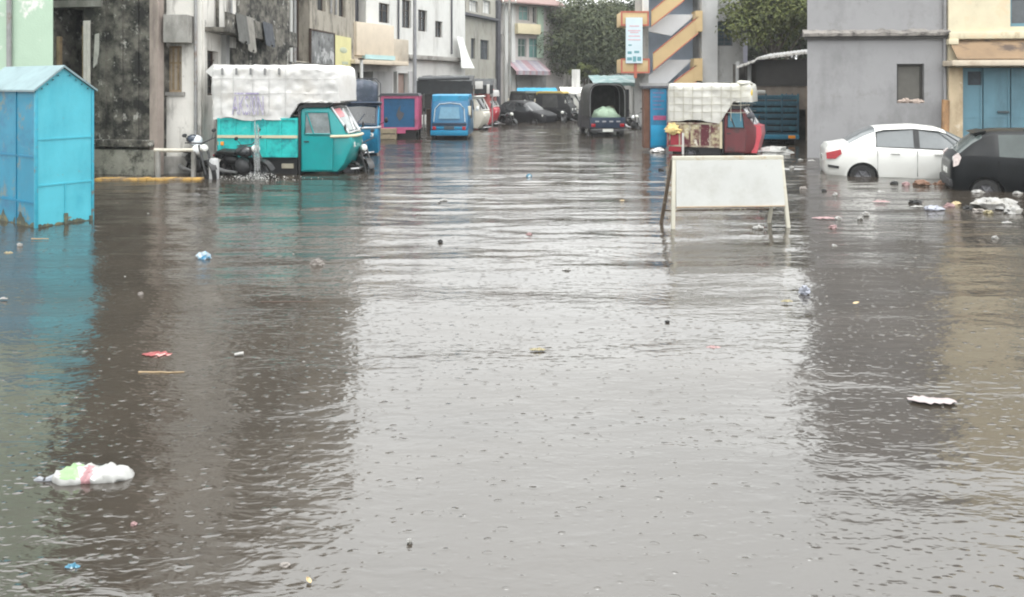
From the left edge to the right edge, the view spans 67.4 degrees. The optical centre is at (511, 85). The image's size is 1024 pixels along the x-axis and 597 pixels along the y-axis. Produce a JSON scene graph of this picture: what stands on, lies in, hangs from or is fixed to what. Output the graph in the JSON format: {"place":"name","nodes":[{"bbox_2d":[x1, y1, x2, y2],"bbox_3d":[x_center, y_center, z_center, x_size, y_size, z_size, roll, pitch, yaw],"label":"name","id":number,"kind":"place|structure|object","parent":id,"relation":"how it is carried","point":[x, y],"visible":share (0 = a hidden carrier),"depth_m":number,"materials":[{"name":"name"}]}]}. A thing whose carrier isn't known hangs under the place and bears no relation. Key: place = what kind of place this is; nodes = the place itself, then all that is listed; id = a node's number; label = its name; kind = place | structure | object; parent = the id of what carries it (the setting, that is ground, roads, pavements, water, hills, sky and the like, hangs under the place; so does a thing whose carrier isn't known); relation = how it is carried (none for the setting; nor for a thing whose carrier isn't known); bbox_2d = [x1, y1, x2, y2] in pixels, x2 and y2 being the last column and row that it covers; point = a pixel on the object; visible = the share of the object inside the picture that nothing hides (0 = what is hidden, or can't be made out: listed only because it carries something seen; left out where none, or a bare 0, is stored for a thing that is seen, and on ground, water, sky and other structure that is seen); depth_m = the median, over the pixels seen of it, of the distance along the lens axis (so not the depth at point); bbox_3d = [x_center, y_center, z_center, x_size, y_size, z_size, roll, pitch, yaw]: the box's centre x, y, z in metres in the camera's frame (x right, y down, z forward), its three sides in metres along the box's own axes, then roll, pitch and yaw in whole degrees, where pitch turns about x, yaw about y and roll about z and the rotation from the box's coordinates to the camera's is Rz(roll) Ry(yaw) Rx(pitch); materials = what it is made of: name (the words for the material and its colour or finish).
{"place":"outdoors","nodes":[
{"label":"outdoors","id":0,"kind":"place"},
{"bbox_2d":[261,301,327,301],"bbox_3d":[-2.150,2.140,7.589,0.657,0.018,0.024,0,0,0],"label":"stick","id":1,"kind":"object","parent":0,"point":[294,301],"visible":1,"depth_m":7.58,"materials":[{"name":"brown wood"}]},
{"bbox_2d":[310,258,324,264],"bbox_3d":[-2.339,2.126,9.216,0.194,0.098,0.090,0,0,0],"label":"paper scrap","id":2,"kind":"object","parent":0,"point":[318,261],"visible":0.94,"depth_m":9.19,"materials":[{"name":"white paper"}]},
{"bbox_2d":[0,111,1023,596],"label":"flood water","id":3,"kind":"structure","parent":0,"point":[470,305],"depth_m":5.51,"materials":[{"name":"liquid"}]},
{"bbox_2d":[34,462,134,485],"bbox_3d":[-2.335,2.123,4.199,0.528,0.097,0.166,0,0,-3],"label":"plastic bag","id":4,"kind":"object","parent":3,"relation":"on","point":[78,473],"visible":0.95,"depth_m":4.16,"materials":[{"name":"plastic"}]},
{"bbox_2d":[142,351,171,356],"bbox_3d":[-2.830,2.133,6.126,0.233,0.031,0.120,0,0,0],"label":"wrapper","id":5,"kind":"object","parent":3,"relation":"on","point":[157,353],"visible":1,"depth_m":6.11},
{"bbox_2d":[138,371,183,372],"bbox_3d":[-2.614,2.139,5.723,0.339,0.014,0.022,0,0,0],"label":"stick","id":6,"kind":"object","parent":3,"relation":"on","point":[158,372],"visible":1,"depth_m":5.72,"materials":[{"name":"brown wood"}]},
{"bbox_2d":[178,128,216,178],"bbox_3d":[-7.469,1.709,18.234,0.794,1.295,1.943,-11,7,-41],"label":"motorbike","id":7,"kind":"object","parent":3,"relation":"in","point":[202,164],"visible":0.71,"depth_m":17.92,"materials":[{"name":"metal"}]},
{"bbox_2d":[186,134,202,145],"bbox_3d":[-7.557,1.312,18.292,0.366,0.295,0.308,0,0,0],"label":"helmet","id":8,"kind":"object","parent":7,"relation":"on","point":[194,138],"visible":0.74,"depth_m":18.19,"materials":[{"name":"white plastic"}]},
{"bbox_2d":[195,251,210,259],"bbox_3d":[-3.832,2.114,9.536,0.207,0.117,0.114,0,0,0],"label":"plastic bag","id":9,"kind":"object","parent":3,"relation":"on","point":[204,255],"visible":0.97,"depth_m":9.51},
{"bbox_2d":[213,128,274,178],"bbox_3d":[-6.364,1.722,18.108,1.943,1.295,0.794,0,14,30],"label":"motorbike","id":10,"kind":"object","parent":3,"relation":"in","point":[229,157],"visible":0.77,"depth_m":18.02,"materials":[{"name":"metal"}]},
{"bbox_2d":[220,121,318,180],"bbox_3d":[-5.811,1.446,17.417,2.956,1.427,1.038,0,0,0],"label":"water spout","id":11,"kind":"object","parent":3,"relation":"on","point":[257,155],"visible":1,"depth_m":17.52,"materials":[{"name":"white"}]},
{"bbox_2d":[380,128,396,138],"bbox_3d":[-4.948,2.030,30.714,0.680,0.680,0.600,0,0,-4],"label":"beige crate","id":12,"kind":"object","parent":3,"relation":"in","point":[388,130],"visible":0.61,"depth_m":30.42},
{"bbox_2d":[0,179,1023,596],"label":"raindrop pocks","id":13,"kind":"object","parent":3,"relation":"on","point":[700,561],"visible":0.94,"depth_m":4.23,"materials":[{"name":"liquid"}]},
{"bbox_2d":[650,147,664,152],"bbox_3d":[4.635,2.093,24.521,0.479,0.228,0.337,0,0,0],"label":"plastic bag","id":14,"kind":"object","parent":3,"relation":"on","point":[658,150],"visible":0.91,"depth_m":24.45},
{"bbox_2d":[750,146,794,154],"bbox_3d":[8.106,2.132,23.881,1.376,0.508,0.733,0,0,0],"label":"sandbag heap","id":15,"kind":"object","parent":3,"relation":"in","point":[776,150],"visible":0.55,"depth_m":23.66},
{"bbox_2d":[798,285,810,294],"bbox_3d":[3.032,2.123,7.968,0.126,0.105,0.090,0,0,0],"label":"plastic bag","id":16,"kind":"object","parent":3,"relation":"on","point":[804,289],"visible":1,"depth_m":7.95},
{"bbox_2d":[912,179,931,184],"bbox_3d":[8.820,2.104,16.531,0.427,0.142,0.224,0,0,0],"label":"rubbish heap","id":17,"kind":"object","parent":3,"relation":"on","point":[921,182],"visible":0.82,"depth_m":16.49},
{"bbox_2d":[907,395,956,403],"bbox_3d":[2.859,2.142,5.229,0.309,0.010,0.146,0,0,9],"label":"plastic sheet","id":18,"kind":"object","parent":3,"relation":"on","point":[925,399],"visible":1,"depth_m":5.22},
{"bbox_2d":[923,205,945,210],"bbox_3d":[7.278,2.121,13.252,0.345,0.110,0.186,0,0,-6],"label":"plastic bag","id":19,"kind":"object","parent":3,"relation":"on","point":[933,208],"visible":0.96,"depth_m":13.20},
{"bbox_2d":[941,99,949,131],"bbox_3d":[12.423,1.288,22.023,0.220,1.750,0.061,7,-8,-10],"label":"wooden plank","id":20,"kind":"object","parent":3,"relation":"on","point":[945,113],"visible":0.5,"depth_m":22.06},
{"bbox_2d":[969,197,1019,209],"bbox_3d":[8.458,2.065,13.411,0.864,0.224,0.625,0,0,0],"label":"plastic bag","id":21,"kind":"object","parent":3,"relation":"on","point":[991,203],"visible":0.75,"depth_m":13.31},
{"bbox_2d":[1003,205,1022,213],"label":"plastic bag","id":22,"kind":"object","parent":3,"relation":"on","point":[1014,209],"visible":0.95,"depth_m":12.86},
{"label":"road","id":23,"kind":"structure","parent":0,"visible":0},
{"bbox_2d":[0,0,52,69],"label":"mint house","id":24,"kind":"structure","parent":23,"relation":"on","point":[26,32],"depth_m":16.21,"materials":[{"name":"paint"}]},
{"bbox_2d":[0,65,97,227],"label":"tin kiosk","id":25,"kind":"object","parent":23,"relation":"on","point":[46,145],"visible":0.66,"depth_m":11.89,"materials":[{"name":"paint"}]},
{"bbox_2d":[94,177,203,180],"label":"kerb","id":26,"kind":"structure","parent":23,"relation":"on","point":[139,178],"depth_m":17.23,"materials":[{"name":"paint"}]},
{"bbox_2d":[53,0,288,175],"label":"mouldy block","id":27,"kind":"structure","parent":23,"relation":"on","point":[115,53],"depth_m":18.55,"materials":[{"name":"concrete"}]},
{"bbox_2d":[154,148,195,177],"bbox_3d":[-7.844,1.960,17.992,1.027,0.979,0.204,0,0,0],"label":"pipe rail","id":28,"kind":"object","parent":23,"relation":"on","point":[157,151],"visible":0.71,"depth_m":17.91,"materials":[{"name":"metal"}]},
{"bbox_2d":[163,0,201,173],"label":"white tenement","id":29,"kind":"structure","parent":23,"relation":"on","point":[182,29],"depth_m":18.80,"materials":[{"name":"paint"}]},
{"bbox_2d":[169,46,181,91],"bbox_3d":[-8.278,-0.397,18.929,0.402,1.167,0.070,0,0,-6],"label":"window","id":30,"kind":"structure","parent":29,"relation":"in","point":[175,52],"depth_m":18.91,"materials":[{"name":"brown wood"}]},
{"bbox_2d":[209,158,218,178],"bbox_3d":[-6.864,2.065,17.700,0.220,0.770,0.220,0,0,0],"label":"concrete bollard","id":31,"kind":"object","parent":23,"relation":"on","point":[214,161],"visible":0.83,"depth_m":17.63,"materials":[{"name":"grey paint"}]},
{"bbox_2d":[202,0,296,166],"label":"stained row house","id":32,"kind":"structure","parent":23,"relation":"on","point":[225,25],"depth_m":20.16,"materials":[{"name":"white paint"}]},
{"bbox_2d":[207,51,213,94],"bbox_3d":[-7.935,-0.310,19.950,0.112,1.193,0.924,0,0,-4],"label":"window","id":33,"kind":"structure","parent":32,"relation":"in","point":[210,60],"depth_m":20.22,"materials":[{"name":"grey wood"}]},
{"bbox_2d":[205,64,363,173],"bbox_3d":[-5.533,0.961,19.166,3.661,2.973,1.723,0,0,4],"label":"cargo three wheeler","id":34,"kind":"object","parent":23,"relation":"on","point":[321,132],"visible":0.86,"depth_m":18.45,"materials":[{"name":"teal paint"}]},
{"bbox_2d":[304,112,330,134],"bbox_3d":[-4.658,0.910,18.437,0.655,0.549,0.079,0,0,4],"label":"side window","id":35,"kind":"structure","parent":34,"relation":"in","point":[316,123],"depth_m":18.42,"materials":[{"name":"clear glass"}]},
{"bbox_2d":[303,136,333,169],"bbox_3d":[-4.658,1.630,18.440,0.750,0.800,0.073,0,0,4],"label":"door","id":36,"kind":"structure","parent":34,"relation":"in","point":[317,150],"depth_m":18.43,"materials":[{"name":"teal paint"}]},
{"bbox_2d":[289,0,354,115],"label":"beige tenement","id":37,"kind":"structure","parent":23,"relation":"on","point":[323,30],"depth_m":31.80,"materials":[{"name":"paint"}]},
{"bbox_2d":[317,0,322,10],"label":"window","id":38,"kind":"structure","parent":37,"relation":"in","point":[319,2],"depth_m":32.02,"materials":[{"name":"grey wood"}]},
{"bbox_2d":[339,0,342,16],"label":"window","id":39,"kind":"structure","parent":37,"relation":"in","point":[340,1],"depth_m":34.57,"materials":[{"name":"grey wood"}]},
{"bbox_2d":[358,58,364,79],"bbox_3d":[-6.472,0.647,33.000,0.240,3.605,0.240,0,0,0],"label":"awning post","id":40,"kind":"object","parent":23,"relation":"on","point":[361,67],"visible":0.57,"depth_m":32.94,"materials":[{"name":"metal"}]},
{"bbox_2d":[355,129,374,172],"bbox_3d":[-3.917,1.812,19.706,0.794,1.295,1.943,-11,5,-28],"label":"motorbike","id":41,"kind":"object","parent":23,"relation":"on","point":[362,160],"visible":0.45,"depth_m":19.18,"materials":[{"name":"metal"}]},
{"bbox_2d":[346,78,387,154],"bbox_3d":[-5.055,1.113,24.552,1.676,2.671,3.121,0,0,-20],"label":"cargo three wheeler","id":42,"kind":"object","parent":23,"relation":"on","point":[365,108],"visible":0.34,"depth_m":23.58,"materials":[{"name":"blue paint"}]},
{"bbox_2d":[379,93,425,138],"bbox_3d":[-4.576,1.389,31.919,1.788,2.118,3.802,0,0,-3],"label":"cargo three wheeler","id":43,"kind":"object","parent":23,"relation":"on","point":[402,112],"visible":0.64,"depth_m":30.77,"materials":[{"name":"pink paint"}]},
{"bbox_2d":[351,0,473,123],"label":"white shop house","id":44,"kind":"structure","parent":23,"relation":"on","point":[383,38],"depth_m":41.30,"materials":[{"name":"paint"}]},
{"bbox_2d":[379,3,386,22],"bbox_3d":[-6.687,-3.691,39.388,0.070,1.045,0.980,0,0,26],"label":"window","id":45,"kind":"structure","parent":44,"relation":"in","point":[382,7],"depth_m":39.46,"materials":[{"name":"grey glass"}]},
{"bbox_2d":[402,0,408,27],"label":"window","id":46,"kind":"structure","parent":44,"relation":"in","point":[405,3],"depth_m":41.38,"materials":[{"name":"grey glass"}]},
{"bbox_2d":[418,10,424,31],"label":"window","id":47,"kind":"structure","parent":44,"relation":"in","point":[421,14],"depth_m":42.83,"materials":[{"name":"grey glass"}]},
{"bbox_2d":[435,21,440,37],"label":"window","id":48,"kind":"structure","parent":44,"relation":"in","point":[437,24],"depth_m":44.39,"materials":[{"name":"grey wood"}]},
{"bbox_2d":[413,0,416,92],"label":"utility pole","id":49,"kind":"object","parent":23,"relation":"on","point":[414,50],"visible":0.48,"depth_m":34.43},
{"bbox_2d":[417,75,474,128],"bbox_3d":[-3.136,0.979,36.760,2.564,2.942,2.680,0,0,0],"label":"tarp stall","id":50,"kind":"object","parent":23,"relation":"on","point":[441,84],"visible":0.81,"depth_m":35.49,"materials":[{"name":"grey fabric"}]},
{"bbox_2d":[430,94,478,138],"bbox_3d":[-2.441,1.409,31.609,2.052,2.078,2.620,0,0,2],"label":"auto rickshaw","id":51,"kind":"object","parent":23,"relation":"on","point":[451,114],"visible":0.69,"depth_m":30.50,"materials":[{"name":"blue paint"}]},
{"bbox_2d":[439,107,459,118],"bbox_3d":[-2.480,1.100,30.477,0.840,0.460,0.165,0,0,2],"label":"rear window","id":52,"kind":"structure","parent":51,"relation":"in","point":[445,112],"depth_m":30.46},
{"bbox_2d":[472,95,491,128],"bbox_3d":[-2.545,1.479,37.736,3.066,1.938,1.676,0,0,18],"label":"cargo three wheeler","id":53,"kind":"object","parent":23,"relation":"on","point":[481,116],"visible":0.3,"depth_m":36.91,"materials":[{"name":"beige paint"}]},
{"bbox_2d":[465,0,500,105],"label":"grey beige house","id":54,"kind":"structure","parent":23,"relation":"on","point":[483,32],"depth_m":52.87,"materials":[{"name":"paint"}]},
{"bbox_2d":[471,38,473,58],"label":"window","id":55,"kind":"structure","parent":54,"relation":"in","point":[472,40],"depth_m":51.26,"materials":[{"name":"glass"}]},
{"bbox_2d":[469,0,475,11],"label":"window","id":56,"kind":"structure","parent":54,"relation":"in","point":[472,4],"depth_m":51.26,"materials":[{"name":"glass"}]},
{"bbox_2d":[480,40,486,59],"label":"window","id":57,"kind":"structure","parent":54,"relation":"in","point":[483,43],"depth_m":52.95,"materials":[{"name":"glass"}]},
{"bbox_2d":[483,0,488,13],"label":"window","id":58,"kind":"structure","parent":54,"relation":"in","point":[485,3],"depth_m":53.32,"materials":[{"name":"glass"}]},
{"bbox_2d":[472,78,493,126],"bbox_3d":[-1.622,1.039,40.970,1.289,2.822,2.060,0,0,0],"label":"tarp stall","id":59,"kind":"object","parent":23,"relation":"on","point":[483,86],"visible":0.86,"depth_m":39.99,"materials":[{"name":"metal"}]},
{"bbox_2d":[472,89,500,124],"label":"cargo three wheeler","id":60,"kind":"object","parent":23,"relation":"on","point":[488,101],"visible":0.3,"depth_m":40.64,"materials":[{"name":"red paint"}]},
{"bbox_2d":[497,106,517,124],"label":"motorbike","id":61,"kind":"object","parent":23,"relation":"on","point":[504,118],"visible":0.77,"depth_m":41.74,"materials":[{"name":"metal"}]},
{"bbox_2d":[502,0,516,97],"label":"utility pole","id":62,"kind":"object","parent":23,"relation":"on","point":[509,2],"visible":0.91,"depth_m":51.94,"materials":[{"name":"concrete"}]},
{"bbox_2d":[508,91,538,101],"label":"auto rickshaw","id":63,"kind":"object","parent":23,"relation":"on","point":[524,95],"visible":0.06,"depth_m":47.30,"materials":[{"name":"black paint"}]},
{"bbox_2d":[497,100,556,122],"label":"parked car","id":64,"kind":"object","parent":23,"relation":"on","point":[525,111],"visible":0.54,"depth_m":44.13,"materials":[{"name":"grey paint"}]},
{"bbox_2d":[501,0,565,104],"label":"apartment block","id":65,"kind":"structure","parent":23,"relation":"on","point":[530,68],"depth_m":58.65,"materials":[{"name":"paint"}]},
{"bbox_2d":[518,38,524,56],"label":"window","id":66,"kind":"structure","parent":65,"relation":"in","point":[521,41],"depth_m":58.79,"materials":[{"name":"glass"}]},
{"bbox_2d":[519,6,527,20],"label":"window","id":67,"kind":"structure","parent":65,"relation":"in","point":[523,10],"depth_m":58.90,"materials":[{"name":"glass"}]},
{"bbox_2d":[529,38,536,57],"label":"window","id":68,"kind":"structure","parent":65,"relation":"in","point":[532,41],"depth_m":59.41,"materials":[{"name":"glass"}]},
{"bbox_2d":[517,87,556,90],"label":"blue awning stall","id":69,"kind":"object","parent":23,"relation":"on","point":[536,89],"visible":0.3,"depth_m":51.14,"materials":[{"name":"grey metal"}]},
{"bbox_2d":[534,91,576,119],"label":"auto rickshaw","id":70,"kind":"object","parent":23,"relation":"on","point":[551,100],"visible":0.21,"depth_m":46.43,"materials":[{"name":"black paint"}]},
{"bbox_2d":[555,105,568,122],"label":"motorbike","id":71,"kind":"object","parent":23,"relation":"on","point":[564,117],"visible":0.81,"depth_m":43.99,"materials":[{"name":"metal"}]},
{"bbox_2d":[557,93,579,119],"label":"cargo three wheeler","id":72,"kind":"object","parent":23,"relation":"on","point":[575,98],"visible":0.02,"depth_m":47.49,"materials":[{"name":"white paint"}]},
{"bbox_2d":[559,69,581,96],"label":"white awning stall","id":73,"kind":"object","parent":23,"relation":"on","point":[575,88],"visible":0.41,"depth_m":56.20,"materials":[{"name":"grey metal"}]},
{"bbox_2d":[566,62,599,84],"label":"tree","id":74,"kind":"object","parent":23,"relation":"on","point":[582,67],"visible":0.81,"depth_m":57.74,"materials":[{"name":"green plant"}]},
{"bbox_2d":[536,0,634,85],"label":"broadleaf tree","id":75,"kind":"object","parent":23,"relation":"on","point":[594,36],"visible":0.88,"depth_m":58.86,"materials":[{"name":"green plant"}]},
{"bbox_2d":[557,0,620,69],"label":"broadleaf tree","id":76,"kind":"object","parent":23,"relation":"on","point":[580,8],"visible":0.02,"depth_m":81.01,"materials":[{"name":"green plant"}]},
{"bbox_2d":[563,70,634,110],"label":"boundary wall","id":77,"kind":"structure","parent":23,"relation":"on","point":[567,80],"depth_m":64.74,"materials":[{"name":"paint"}]},
{"bbox_2d":[578,83,625,135],"bbox_3d":[3.890,1.184,33.873,1.580,2.528,3.545,0,0,-4],"label":"covered pickup","id":78,"kind":"object","parent":23,"relation":"on","point":[594,96],"visible":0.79,"depth_m":33.03,"materials":[{"name":"fabric"}]},
{"bbox_2d":[592,106,620,116],"bbox_3d":[3.992,1.328,32.605,1.266,0.876,0.804,0,0,-4],"label":"green sack heap","id":79,"kind":"object","parent":78,"relation":"on","point":[604,111],"visible":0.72,"depth_m":32.35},
{"bbox_2d":[588,75,634,120],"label":"green tarp stall","id":80,"kind":"object","parent":23,"relation":"on","point":[626,80],"visible":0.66,"depth_m":45.34,"materials":[{"name":"grey fabric"}]},
{"bbox_2d":[602,0,634,66],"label":"broadleaf tree","id":81,"kind":"object","parent":23,"relation":"on","point":[630,5],"visible":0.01,"depth_m":64.98,"materials":[{"name":"green plant"}]},
{"bbox_2d":[625,108,641,128],"bbox_3d":[6.120,1.806,38.584,0.794,1.295,1.943,-6,1,-10],"label":"motorbike","id":82,"kind":"object","parent":23,"relation":"on","point":[632,122],"visible":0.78,"depth_m":38.33,"materials":[{"name":"metal"}]},
{"bbox_2d":[640,86,667,151],"bbox_3d":[4.656,1.235,25.264,0.816,2.430,0.850,0,0,4],"label":"blue kiosk","id":83,"kind":"object","parent":23,"relation":"on","point":[654,114],"visible":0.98,"depth_m":24.88,"materials":[{"name":"paint"}]},
{"bbox_2d":[642,89,649,147],"bbox_3d":[4.409,1.090,25.286,0.200,1.920,0.640,0,0,4],"label":"side door","id":84,"kind":"structure","parent":83,"relation":"in","point":[645,92],"depth_m":24.97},
{"bbox_2d":[651,125,665,144],"bbox_3d":[4.744,1.625,24.877,0.466,0.650,0.015,0,0,4],"label":"door","id":85,"kind":"structure","parent":83,"relation":"in","point":[658,134],"depth_m":24.87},
{"bbox_2d":[617,0,742,123],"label":"staircase building","id":86,"kind":"structure","parent":23,"relation":"on","point":[684,42],"depth_m":42.00,"materials":[{"name":"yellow paint"}]},
{"bbox_2d":[626,17,642,62],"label":"notice board","id":87,"kind":"object","parent":86,"relation":"attached to","point":[634,39],"visible":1,"depth_m":40.75,"materials":[{"name":"plastic"}]},
{"bbox_2d":[718,21,731,45],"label":"window","id":88,"kind":"structure","parent":86,"relation":"in","point":[722,41],"depth_m":42.19,"materials":[{"name":"glass"}]},
{"bbox_2d":[667,80,764,154],"bbox_3d":[6.503,1.150,24.371,2.886,2.595,1.676,0,0,24],"label":"cargo three wheeler","id":89,"kind":"object","parent":23,"relation":"on","point":[737,128],"visible":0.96,"depth_m":23.74,"materials":[{"name":"fabric"}]},
{"bbox_2d":[664,122,681,134],"bbox_3d":[5.098,1.366,24.152,0.632,0.401,0.244,0,0,0],"label":"yellow sack","id":90,"kind":"object","parent":89,"relation":"on","point":[672,129],"visible":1,"depth_m":24.09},
{"bbox_2d":[727,112,743,127],"bbox_3d":[6.850,1.065,23.511,0.518,0.497,0.078,0,0,24],"label":"side window","id":91,"kind":"structure","parent":89,"relation":"in","point":[735,120],"depth_m":23.50,"materials":[{"name":"blue glass"}]},
{"bbox_2d":[725,129,745,151],"bbox_3d":[6.854,1.695,23.512,0.610,0.670,0.072,0,0,24],"label":"door","id":92,"kind":"structure","parent":89,"relation":"in","point":[735,140],"depth_m":23.50,"materials":[{"name":"red paint"}]},
{"bbox_2d":[659,155,789,228],"bbox_3d":[3.233,1.765,11.750,1.961,1.379,0.500,0,0,-4],"label":"barrier board","id":93,"kind":"object","parent":23,"relation":"on","point":[726,181],"visible":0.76,"depth_m":11.61,"materials":[{"name":"beige paint"}]},
{"bbox_2d":[743,13,747,62],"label":"lilac house","id":94,"kind":"structure","parent":23,"relation":"on","point":[745,53],"depth_m":44.00,"materials":[{"name":"paint"}]},
{"bbox_2d":[715,0,806,59],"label":"broadleaf tree","id":95,"kind":"object","parent":23,"relation":"on","point":[776,24],"visible":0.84,"depth_m":39.34,"materials":[{"name":"green plant"}]},
{"bbox_2d":[738,90,798,143],"bbox_3d":[9.680,1.319,29.677,1.780,2.258,4.025,0,0,6],"label":"blue truck","id":96,"kind":"object","parent":23,"relation":"on","point":[779,116],"visible":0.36,"depth_m":27.77,"materials":[{"name":"teal paint"}]},
{"bbox_2d":[748,34,788,60],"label":"broadleaf tree","id":97,"kind":"object","parent":23,"relation":"on","point":[754,54],"visible":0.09,"depth_m":48.64,"materials":[{"name":"green plant"}]},
{"bbox_2d":[733,49,806,140],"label":"tin shed","id":98,"kind":"structure","parent":23,"relation":"on","point":[779,77],"depth_m":30.12,"materials":[{"name":"grey paint"}]},
{"bbox_2d":[756,29,806,59],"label":"broadleaf tree","id":99,"kind":"object","parent":23,"relation":"on","point":[801,44],"visible":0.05,"depth_m":44.54,"materials":[{"name":"green plant"}]},
{"bbox_2d":[802,0,950,157],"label":"grey house","id":100,"kind":"structure","parent":23,"relation":"on","point":[872,62],"depth_m":22.67,"materials":[{"name":"paint"}]},
{"bbox_2d":[897,64,923,104],"bbox_3d":[11.701,-0.024,22.607,0.801,1.244,0.207,0,0,7],"label":"window","id":101,"kind":"structure","parent":100,"relation":"in","point":[909,76],"depth_m":22.66,"materials":[{"name":"glass"}]},
{"bbox_2d":[820,123,960,178],"bbox_3d":[9.619,1.687,18.534,4.002,1.521,2.114,0,0,17],"label":"white sedan","id":102,"kind":"object","parent":23,"relation":"on","point":[905,150],"visible":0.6,"depth_m":17.98,"materials":[{"name":"paint"}]},
{"bbox_2d":[939,128,1023,191],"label":"black hatchback","id":103,"kind":"object","parent":23,"relation":"on","point":[987,159],"visible":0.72,"depth_m":15.56,"materials":[{"name":"paint"}]},
{"bbox_2d":[943,0,1023,137],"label":"cream house","id":104,"kind":"structure","parent":23,"relation":"on","point":[984,63],"depth_m":22.18,"materials":[{"name":"yellow paint"}]},
{"bbox_2d":[963,68,981,136],"bbox_3d":[13.358,1.001,22.318,0.561,2.998,0.070,0,0,8],"label":"door","id":105,"kind":"structure","parent":104,"relation":"in","point":[972,77],"depth_m":22.30,"materials":[{"name":"teal paint"}]},
{"bbox_2d":[982,68,1009,128],"bbox_3d":[14.010,1.001,22.203,0.715,2.998,0.110,0,0,8],"label":"door","id":106,"kind":"structure","parent":104,"relation":"in","point":[995,81],"depth_m":22.21,"materials":[{"name":"teal paint"}]},
{"bbox_2d":[1010,0,1023,25],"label":"window","id":107,"kind":"structure","parent":104,"relation":"in","point":[1016,6],"depth_m":22.20,"materials":[{"name":"glass"}]},
{"bbox_2d":[1010,68,1023,127],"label":"door","id":108,"kind":"structure","parent":104,"relation":"in","point":[1016,74],"depth_m":22.13,"materials":[{"name":"teal paint"}]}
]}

